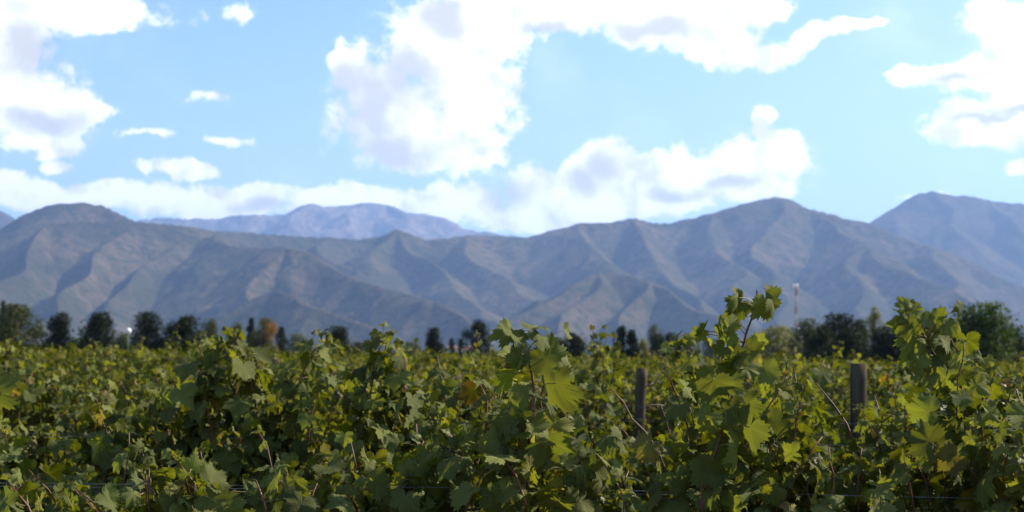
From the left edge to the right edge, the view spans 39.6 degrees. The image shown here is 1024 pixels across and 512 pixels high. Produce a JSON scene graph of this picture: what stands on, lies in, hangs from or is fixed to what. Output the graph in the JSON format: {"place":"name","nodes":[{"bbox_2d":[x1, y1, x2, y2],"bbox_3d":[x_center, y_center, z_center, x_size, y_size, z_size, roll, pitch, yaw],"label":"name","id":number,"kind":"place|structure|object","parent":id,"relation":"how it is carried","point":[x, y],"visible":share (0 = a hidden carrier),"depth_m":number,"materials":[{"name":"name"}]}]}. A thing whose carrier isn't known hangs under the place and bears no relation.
{"place":"outdoors","nodes":[
{"label":"outdoors","id":0,"kind":"place"},
{"bbox_2d":[0,211,14,228],"bbox_3d":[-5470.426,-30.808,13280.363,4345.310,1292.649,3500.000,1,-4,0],"label":"mountain","id":1,"kind":"structure","parent":0,"point":[5,219],"depth_m":13909.57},
{"bbox_2d":[135,203,517,239],"bbox_3d":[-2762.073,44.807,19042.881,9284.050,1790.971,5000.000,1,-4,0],"label":"mountain","id":2,"kind":"structure","parent":0,"point":[359,221],"depth_m":19623.01,"materials":[{"name":"stone"}]},
{"bbox_2d":[20,342,715,359],"bbox_3d":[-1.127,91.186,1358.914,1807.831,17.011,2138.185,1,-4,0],"label":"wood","id":3,"kind":"object","parent":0,"point":[348,349],"visible":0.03,"depth_m":589.13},
{"bbox_2d":[0,197,1023,353],"bbox_3d":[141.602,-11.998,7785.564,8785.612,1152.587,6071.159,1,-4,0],"label":"hills","id":4,"kind":"structure","parent":0,"point":[80,261],"depth_m":7691.92,"materials":[{"name":"stone"}]},
{"bbox_2d":[0,0,1023,236],"label":"sky","id":5,"kind":"structure","parent":0,"point":[520,118],"materials":[{"name":"blue"}]},
{"bbox_2d":[870,191,1023,285],"bbox_3d":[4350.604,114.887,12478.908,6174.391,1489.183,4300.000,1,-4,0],"label":"mountain","id":6,"kind":"structure","parent":0,"point":[988,235],"depth_m":12343.05,"materials":[{"name":"stone"}]},
{"bbox_3d":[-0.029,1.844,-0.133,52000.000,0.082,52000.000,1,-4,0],"label":"ground","id":7,"kind":"structure","parent":0,"visible":0},
{"bbox_2d":[0,333,25,375],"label":"grapevine","id":8,"kind":"object","parent":7,"relation":"on","point":[6,343],"visible":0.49,"depth_m":14.66,"materials":[{"name":"green plant"}]},
{"bbox_2d":[0,335,36,373],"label":"grapevine","id":9,"kind":"object","parent":7,"relation":"on","point":[10,350],"visible":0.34,"depth_m":16.59,"materials":[{"name":"green plant"}]},
{"bbox_2d":[0,303,47,349],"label":"tree","id":10,"kind":"object","parent":7,"relation":"on","point":[16,321],"visible":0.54,"depth_m":178.87,"materials":[{"name":"green plant"}]},
{"bbox_2d":[0,347,49,374],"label":"grapevine","id":11,"kind":"object","parent":7,"relation":"on","point":[37,360],"visible":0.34,"depth_m":12.43,"materials":[{"name":"green plant"}]},
{"bbox_2d":[0,368,70,437],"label":"grapevine","id":12,"kind":"object","parent":7,"relation":"on","point":[39,392],"visible":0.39,"depth_m":7.88,"materials":[{"name":"green plant"}]},
{"bbox_2d":[2,345,95,373],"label":"grapevine","id":13,"kind":"object","parent":7,"relation":"on","point":[78,363],"visible":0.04,"depth_m":23.29,"materials":[{"name":"green plant"}]},
{"bbox_2d":[0,338,109,372],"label":"grapevine","id":14,"kind":"object","parent":7,"relation":"on","point":[47,354],"visible":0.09,"depth_m":21.05,"materials":[{"name":"green plant"}]},
{"bbox_2d":[37,311,77,349],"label":"tree","id":15,"kind":"object","parent":7,"relation":"on","point":[58,329],"visible":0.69,"depth_m":177.05,"materials":[{"name":"green plant"}]},
{"bbox_2d":[3,344,116,434],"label":"grapevine","id":16,"kind":"object","parent":7,"relation":"on","point":[32,364],"visible":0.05,"depth_m":14.65,"materials":[{"name":"green plant"}]},
{"bbox_2d":[2,347,137,383],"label":"grapevine","id":17,"kind":"object","parent":7,"relation":"on","point":[65,367],"visible":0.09,"depth_m":16.67,"materials":[{"name":"green plant"}]},
{"bbox_2d":[0,366,144,511],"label":"grapevine","id":18,"kind":"object","parent":7,"relation":"on","point":[28,493],"visible":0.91,"depth_m":3.46,"materials":[{"name":"green plant"}]},
{"bbox_2d":[3,483,1021,499],"bbox_3d":[-0.009,0.580,3.517,7.550,0.013,0.002,1,-4,0],"label":"trellis wire","id":19,"kind":"object","parent":18,"relation":"attached to","point":[473,487],"visible":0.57,"depth_m":3.52,"materials":[{"name":"metal"}]},
{"bbox_2d":[5,341,139,377],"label":"grapevine","id":20,"kind":"object","parent":7,"relation":"on","point":[80,360],"visible":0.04,"depth_m":18.93,"materials":[{"name":"green plant"}]},
{"bbox_2d":[2,366,161,508],"bbox_3d":[-2.525,1.526,7.947,1.200,1.826,0.708,0,-4,10],"label":"grapevine","id":21,"kind":"object","parent":7,"relation":"on","point":[106,396],"visible":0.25,"depth_m":7.90,"materials":[{"name":"green plant"}]},
{"bbox_2d":[26,351,140,466],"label":"grapevine","id":22,"kind":"object","parent":7,"relation":"on","point":[42,383],"visible":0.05,"depth_m":10.17,"materials":[{"name":"green plant"}]},
{"bbox_2d":[10,347,161,462],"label":"grapevine","id":23,"kind":"object","parent":7,"relation":"on","point":[121,391],"visible":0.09,"depth_m":12.33,"materials":[{"name":"green plant"}]},
{"bbox_2d":[0,378,189,511],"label":"grapevine","id":24,"kind":"object","parent":7,"relation":"on","point":[16,448],"visible":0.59,"depth_m":5.73,"materials":[{"name":"green plant"}]},
{"bbox_2d":[76,311,127,351],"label":"tree","id":25,"kind":"object","parent":7,"relation":"on","point":[103,325],"visible":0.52,"depth_m":177.08,"materials":[{"name":"green plant"}]},
{"bbox_2d":[115,332,130,349],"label":"bush","id":26,"kind":"object","parent":7,"relation":"on","point":[122,342],"visible":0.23,"depth_m":181.22,"materials":[{"name":"green plant"}]},
{"bbox_2d":[84,338,199,379],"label":"grapevine","id":27,"kind":"object","parent":7,"relation":"on","point":[120,358],"visible":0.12,"depth_m":18.98,"materials":[{"name":"green plant"}]},
{"bbox_2d":[124,310,168,351],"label":"tree","id":28,"kind":"object","parent":7,"relation":"on","point":[148,326],"visible":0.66,"depth_m":175.12,"materials":[{"name":"green plant"}]},
{"bbox_2d":[107,340,192,370],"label":"grapevine","id":29,"kind":"object","parent":7,"relation":"on","point":[185,350],"visible":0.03,"depth_m":21.09,"materials":[{"name":"green plant"}]},
{"bbox_2d":[86,337,260,402],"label":"grapevine","id":30,"kind":"object","parent":7,"relation":"on","point":[138,365],"visible":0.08,"depth_m":14.48,"materials":[{"name":"green plant"}]},
{"bbox_2d":[119,325,241,384],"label":"grapevine","id":31,"kind":"object","parent":7,"relation":"on","point":[201,345],"visible":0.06,"depth_m":16.64,"materials":[{"name":"green plant"}]},
{"bbox_2d":[162,314,208,351],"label":"tree","id":32,"kind":"object","parent":7,"relation":"on","point":[185,331],"visible":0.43,"depth_m":174.93,"materials":[{"name":"green plant"}]},
{"bbox_2d":[119,349,293,413],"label":"grapevine","id":33,"kind":"object","parent":7,"relation":"on","point":[154,364],"visible":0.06,"depth_m":12.29,"materials":[{"name":"green plant"}]},
{"bbox_2d":[197,318,221,342],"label":"tree","id":34,"kind":"object","parent":7,"relation":"on","point":[211,330],"visible":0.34,"depth_m":199.35,"materials":[{"name":"green plant"}]},
{"bbox_2d":[0,440,433,511],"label":"grapevine","id":35,"kind":"object","parent":7,"relation":"on","point":[163,493],"visible":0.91,"depth_m":3.45,"materials":[{"name":"green plant"}]},
{"bbox_2d":[128,335,330,494],"bbox_3d":[-1.575,1.449,7.924,1.138,2.014,0.682,1,-4,0],"label":"grapevine","id":36,"kind":"object","parent":7,"relation":"on","point":[171,378],"visible":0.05,"depth_m":7.85,"materials":[{"name":"green plant"}]},
{"bbox_2d":[122,326,378,511],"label":"grapevine","id":37,"kind":"object","parent":7,"relation":"on","point":[206,395],"visible":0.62,"depth_m":5.61,"materials":[{"name":"green plant"}]},
{"bbox_2d":[246,317,255,346],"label":"tree","id":38,"kind":"object","parent":7,"relation":"on","point":[250,327],"visible":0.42,"depth_m":229.43,"materials":[{"name":"green plant"}]},
{"bbox_2d":[246,317,279,353],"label":"tree","id":39,"kind":"object","parent":7,"relation":"on","point":[268,330],"visible":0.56,"depth_m":214.01,"materials":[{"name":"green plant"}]},
{"bbox_2d":[275,326,288,353],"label":"tree","id":40,"kind":"object","parent":7,"relation":"on","point":[280,336],"visible":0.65,"depth_m":239.23,"materials":[{"name":"green plant"}]},
{"bbox_2d":[187,359,381,492],"bbox_3d":[-1.749,1.662,10.101,1.589,1.878,0.906,0,-4,13],"label":"grapevine","id":41,"kind":"object","parent":7,"relation":"on","point":[324,365],"visible":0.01,"depth_m":10.23,"materials":[{"name":"green plant"}]},
{"bbox_2d":[283,332,315,355],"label":"bush","id":42,"kind":"object","parent":7,"relation":"on","point":[294,337],"visible":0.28,"depth_m":259.01,"materials":[{"name":"green plant"}]},
{"bbox_2d":[279,348,358,379],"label":"grapevine","id":43,"kind":"object","parent":7,"relation":"on","point":[347,357],"visible":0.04,"depth_m":23.29,"materials":[{"name":"green plant"}]},
{"bbox_2d":[298,344,372,380],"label":"grapevine","id":44,"kind":"object","parent":7,"relation":"on","point":[362,361],"visible":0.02,"depth_m":18.84,"materials":[{"name":"green plant"}]},
{"bbox_2d":[327,325,353,354],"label":"tree","id":45,"kind":"object","parent":7,"relation":"on","point":[337,332],"visible":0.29,"depth_m":179.19,"materials":[{"name":"green plant"}]},
{"bbox_2d":[351,341,368,355],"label":"bush","id":46,"kind":"object","parent":7,"relation":"on","point":[360,347],"visible":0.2,"depth_m":229.16,"materials":[{"name":"green plant"}]},
{"bbox_2d":[295,351,449,384],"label":"grapevine","id":47,"kind":"object","parent":7,"relation":"on","point":[427,368],"visible":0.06,"depth_m":16.73,"materials":[{"name":"green plant"}]},
{"bbox_2d":[269,330,482,473],"bbox_3d":[-0.763,1.437,7.926,1.183,2.066,0.784,2,-4,-19],"label":"grapevine","id":48,"kind":"object","parent":7,"relation":"on","point":[333,350],"visible":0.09,"depth_m":7.90,"materials":[{"name":"green plant"}]},
{"bbox_2d":[308,358,454,419],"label":"grapevine","id":49,"kind":"object","parent":7,"relation":"on","point":[422,371],"visible":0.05,"depth_m":12.36,"materials":[{"name":"green plant"}]},
{"bbox_2d":[398,341,422,356],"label":"bush","id":50,"kind":"object","parent":7,"relation":"on","point":[410,344],"visible":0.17,"depth_m":229.39,"materials":[{"name":"green plant"}]},
{"bbox_2d":[356,361,489,429],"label":"grapevine","id":51,"kind":"object","parent":7,"relation":"on","point":[425,373],"visible":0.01,"depth_m":14.61,"materials":[{"name":"green plant"}]},
{"bbox_2d":[262,321,584,511],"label":"grapevine","id":52,"kind":"object","parent":7,"relation":"on","point":[399,402],"visible":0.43,"depth_m":5.66,"materials":[{"name":"green plant"}]},
{"bbox_2d":[322,357,546,431],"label":"grapevine","id":53,"kind":"object","parent":7,"relation":"on","point":[456,380],"visible":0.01,"depth_m":10.10,"materials":[{"name":"green plant"}]},
{"bbox_2d":[425,326,446,354],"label":"tree","id":54,"kind":"object","parent":7,"relation":"on","point":[433,342],"visible":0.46,"depth_m":179.23,"materials":[{"name":"green plant"}]},
{"bbox_2d":[391,346,497,380],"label":"grapevine","id":55,"kind":"object","parent":7,"relation":"on","point":[452,358],"visible":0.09,"depth_m":19.00,"materials":[{"name":"green plant"}]},
{"bbox_2d":[249,317,641,511],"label":"grapevine","id":56,"kind":"object","parent":7,"relation":"on","point":[531,443],"visible":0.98,"depth_m":3.46,"materials":[{"name":"green plant"}]},
{"bbox_2d":[406,337,504,378],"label":"grapevine","id":57,"kind":"object","parent":7,"relation":"on","point":[435,357],"visible":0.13,"depth_m":21.10,"materials":[{"name":"green plant"}]},
{"bbox_2d":[455,319,491,357],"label":"tree","id":58,"kind":"object","parent":7,"relation":"on","point":[478,325],"visible":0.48,"depth_m":177.29,"materials":[{"name":"green plant"}]},
{"bbox_2d":[15,346,1018,367],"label":"vineyard rows","id":59,"kind":"object","parent":7,"relation":"on","point":[463,352],"depth_m":60.52,"materials":[{"name":"plant"}]},
{"bbox_2d":[510,342,533,354],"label":"bush","id":60,"kind":"object","parent":7,"relation":"on","point":[524,349],"visible":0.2,"depth_m":238.59,"materials":[{"name":"green plant"}]},
{"bbox_2d":[419,324,665,500],"bbox_3d":[0.175,1.429,7.872,1.433,2.094,0.858,1,-4,0],"label":"grapevine","id":61,"kind":"object","parent":7,"relation":"on","point":[589,412],"visible":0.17,"depth_m":7.89,"materials":[{"name":"green plant"}]},
{"bbox_2d":[488,354,633,436],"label":"grapevine","id":62,"kind":"object","parent":7,"relation":"on","point":[617,384],"visible":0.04,"depth_m":12.19,"materials":[{"name":"green plant"}]},
{"bbox_2d":[487,354,635,445],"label":"grapevine","id":63,"kind":"object","parent":7,"relation":"on","point":[590,379],"visible":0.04,"depth_m":14.52,"materials":[{"name":"green plant"}]},
{"bbox_2d":[560,332,588,357],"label":"tree","id":64,"kind":"object","parent":7,"relation":"on","point":[575,348],"visible":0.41,"depth_m":179.03,"materials":[{"name":"green plant"}]},
{"bbox_2d":[552,352,653,376],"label":"grapevine","id":65,"kind":"object","parent":7,"relation":"on","point":[581,360],"visible":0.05,"depth_m":23.35,"materials":[{"name":"green plant"}]},
{"bbox_2d":[545,349,688,432],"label":"grapevine","id":66,"kind":"object","parent":7,"relation":"on","point":[629,380],"visible":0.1,"depth_m":16.67,"materials":[{"name":"green plant"}]},
{"bbox_2d":[612,325,629,358],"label":"tree","id":67,"kind":"object","parent":7,"relation":"on","point":[621,331],"visible":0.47,"depth_m":184.46,"materials":[{"name":"green plant"}]},
{"bbox_2d":[587,412,668,497],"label":"grapevine","id":68,"kind":"object","parent":7,"relation":"on","point":[651,469],"visible":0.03,"depth_m":10.03,"materials":[{"name":"green plant"}]},
{"bbox_2d":[625,329,641,358],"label":"tree","id":69,"kind":"object","parent":7,"relation":"on","point":[633,344],"visible":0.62,"depth_m":184.29,"materials":[{"name":"green plant"}]},
{"bbox_2d":[588,362,682,471],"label":"grapevine","id":70,"kind":"object","parent":7,"relation":"on","point":[661,425],"visible":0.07,"depth_m":12.35,"materials":[{"name":"green plant"}]},
{"bbox_2d":[596,355,678,433],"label":"grapevine","id":71,"kind":"object","parent":7,"relation":"on","point":[634,377],"visible":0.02,"depth_m":18.89,"materials":[{"name":"green plant"}]},
{"bbox_2d":[601,351,674,375],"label":"grapevine","id":72,"kind":"object","parent":7,"relation":"on","point":[644,363],"visible":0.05,"depth_m":25.56,"materials":[{"name":"green plant"}]},
{"bbox_2d":[477,330,798,511],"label":"grapevine","id":73,"kind":"object","parent":7,"relation":"on","point":[688,363],"visible":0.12,"depth_m":5.75,"materials":[{"name":"green plant"}]},
{"bbox_2d":[633,368,646,484],"bbox_3d":[0.885,1.851,10.154,0.144,2.100,0.085,1,-4,0],"label":"wooden post","id":74,"kind":"object","parent":7,"relation":"on","point":[640,388],"visible":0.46,"depth_m":10.18,"materials":[{"name":"brown wood"}]},
{"bbox_2d":[636,338,649,358],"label":"bush","id":75,"kind":"object","parent":7,"relation":"on","point":[644,347],"visible":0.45,"depth_m":219.25,"materials":[{"name":"green plant"}]},
{"bbox_2d":[645,324,663,358],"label":"tree","id":76,"kind":"object","parent":7,"relation":"on","point":[652,329],"visible":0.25,"depth_m":229.40,"materials":[{"name":"green plant"}]},
{"bbox_2d":[622,367,687,454],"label":"grapevine","id":77,"kind":"object","parent":7,"relation":"on","point":[652,387],"visible":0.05,"depth_m":14.51,"materials":[{"name":"green plant"}]},
{"bbox_2d":[619,352,696,399],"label":"grapevine","id":78,"kind":"object","parent":7,"relation":"on","point":[634,364],"visible":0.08,"depth_m":21.07,"materials":[{"name":"green plant"}]},
{"bbox_2d":[648,332,673,358],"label":"tree","id":79,"kind":"object","parent":7,"relation":"on","point":[658,341],"visible":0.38,"depth_m":184.37,"materials":[{"name":"green plant"}]},
{"bbox_2d":[659,332,687,355],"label":"tree","id":80,"kind":"object","parent":7,"relation":"on","point":[670,336],"visible":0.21,"depth_m":189.18,"materials":[{"name":"green plant"}]},
{"bbox_2d":[677,333,702,355],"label":"bush","id":81,"kind":"object","parent":7,"relation":"on","point":[691,350],"visible":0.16,"depth_m":238.59,"materials":[{"name":"green plant"}]},
{"bbox_2d":[695,337,718,360],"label":"bush","id":82,"kind":"object","parent":7,"relation":"on","point":[709,352],"visible":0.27,"depth_m":278.70,"materials":[{"name":"green plant"}]},
{"bbox_2d":[540,284,898,511],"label":"grapevine","id":83,"kind":"object","parent":7,"relation":"on","point":[710,476],"visible":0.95,"depth_m":3.47,"materials":[{"name":"green plant"}]},
{"bbox_2d":[619,333,839,500],"bbox_3d":[1.099,1.453,7.912,1.431,2.082,0.767,2,-4,-16],"label":"grapevine","id":84,"kind":"object","parent":7,"relation":"on","point":[632,460],"visible":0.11,"depth_m":7.87,"materials":[{"name":"green plant"}]},
{"bbox_2d":[744,324,805,360],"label":"bush","id":85,"kind":"object","parent":7,"relation":"on","point":[778,340],"visible":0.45,"depth_m":228.28,"materials":[{"name":"green plant"}]},
{"bbox_2d":[638,356,934,510],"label":"grapevine","id":86,"kind":"object","parent":7,"relation":"on","point":[822,377],"visible":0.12,"depth_m":5.66,"materials":[{"name":"green plant"}]},
{"bbox_2d":[28,433,847,445],"bbox_3d":[-0.012,0.739,5.712,9.750,0.013,0.002,1,-4,0],"label":"trellis wire","id":87,"kind":"object","parent":86,"relation":"attached to","point":[306,436],"visible":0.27,"depth_m":5.71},
{"bbox_2d":[794,284,797,339],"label":"lattice mast","id":88,"kind":"object","parent":7,"relation":"on","point":[796,286],"visible":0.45,"depth_m":419.96,"materials":[{"name":"white metal"}]},
{"bbox_2d":[785,318,819,360],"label":"tree","id":89,"kind":"object","parent":7,"relation":"on","point":[808,332],"visible":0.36,"depth_m":159.55,"materials":[{"name":"green plant"}]},
{"bbox_2d":[709,340,912,449],"bbox_3d":[2.611,1.781,12.325,1.829,2.114,0.802,1,-4,0],"label":"grapevine","id":90,"kind":"object","parent":7,"relation":"on","point":[841,386],"visible":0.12,"depth_m":12.35,"materials":[{"name":"green plant"}]},
{"bbox_2d":[803,324,840,362],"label":"tree","id":91,"kind":"object","parent":7,"relation":"on","point":[824,335],"visible":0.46,"depth_m":149.34,"materials":[{"name":"green plant"}]},
{"bbox_2d":[743,377,905,485],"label":"grapevine","id":92,"kind":"object","parent":7,"relation":"on","point":[842,404],"visible":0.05,"depth_m":7.99,"materials":[{"name":"green plant"}]},
{"bbox_2d":[802,312,856,362],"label":"tree","id":93,"kind":"object","parent":7,"relation":"on","point":[838,323],"visible":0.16,"depth_m":154.34,"materials":[{"name":"green plant"}]},
{"bbox_2d":[782,356,895,392],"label":"grapevine","id":94,"kind":"object","parent":7,"relation":"on","point":[810,373],"visible":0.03,"depth_m":18.85,"materials":[{"name":"green plant"}]},
{"bbox_2d":[746,359,933,488],"bbox_3d":[2.193,1.702,10.083,1.823,1.927,0.990,1,-4,0],"label":"grapevine","id":95,"kind":"object","parent":7,"relation":"on","point":[838,378],"visible":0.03,"depth_m":10.07,"materials":[{"name":"green plant"}]},
{"bbox_2d":[828,327,876,363],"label":"tree","id":96,"kind":"object","parent":7,"relation":"on","point":[847,337],"visible":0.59,"depth_m":145.38,"materials":[{"name":"green plant"}]},
{"bbox_2d":[849,363,866,486],"bbox_3d":[1.930,1.681,7.962,0.119,2.154,0.099,1,-4,0],"label":"wooden post","id":97,"kind":"object","parent":7,"relation":"on","point":[858,382],"visible":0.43,"depth_m":7.99,"materials":[{"name":"brown wood"}]},
{"bbox_2d":[853,318,870,358],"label":"tree","id":98,"kind":"object","parent":7,"relation":"on","point":[864,330],"visible":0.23,"depth_m":151.66,"materials":[{"name":"green plant"}]},
{"bbox_2d":[866,306,883,360],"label":"tree","id":99,"kind":"object","parent":7,"relation":"on","point":[872,321],"visible":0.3,"depth_m":184.72,"materials":[{"name":"green plant"}]},
{"bbox_2d":[861,324,899,361],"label":"tree","id":100,"kind":"object","parent":7,"relation":"on","point":[878,339],"visible":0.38,"depth_m":148.93,"materials":[{"name":"green plant"}]},
{"bbox_2d":[882,332,902,362],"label":"tree","id":101,"kind":"object","parent":7,"relation":"on","point":[895,350],"visible":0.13,"depth_m":145.91,"materials":[{"name":"green plant"}]},
{"bbox_2d":[772,296,1023,511],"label":"grapevine","id":102,"kind":"object","parent":7,"relation":"on","point":[927,442],"visible":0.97,"depth_m":3.59,"materials":[{"name":"green plant"}]},
{"bbox_2d":[0,486,945,500],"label":"trellis wire","id":103,"kind":"object","parent":102,"relation":"on","point":[333,489],"visible":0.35,"depth_m":3.62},
{"bbox_2d":[850,347,1023,399],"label":"grapevine","id":104,"kind":"object","parent":7,"relation":"on","point":[904,376],"visible":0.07,"depth_m":12.29,"materials":[{"name":"green plant"}]},
{"bbox_2d":[861,360,1023,414],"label":"grapevine","id":105,"kind":"object","parent":7,"relation":"on","point":[884,385],"visible":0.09,"depth_m":10.25,"materials":[{"name":"green plant"}]},
{"bbox_2d":[886,348,1023,511],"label":"grapevine","id":106,"kind":"object","parent":7,"relation":"on","point":[990,367],"visible":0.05,"depth_m":5.65,"materials":[{"name":"green plant"}]},
{"bbox_2d":[902,360,1023,480],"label":"grapevine","id":107,"kind":"object","parent":7,"relation":"on","point":[992,381],"visible":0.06,"depth_m":8.02,"materials":[{"name":"green plant"}]},
{"bbox_2d":[937,301,1023,362],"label":"tree","id":108,"kind":"object","parent":7,"relation":"on","point":[984,325],"visible":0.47,"depth_m":138.78,"materials":[{"name":"green plant"}]},
{"bbox_2d":[999,327,1023,363],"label":"tree","id":109,"kind":"object","parent":7,"relation":"on","point":[1020,341],"visible":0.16,"depth_m":144.24,"materials":[{"name":"green plant"}]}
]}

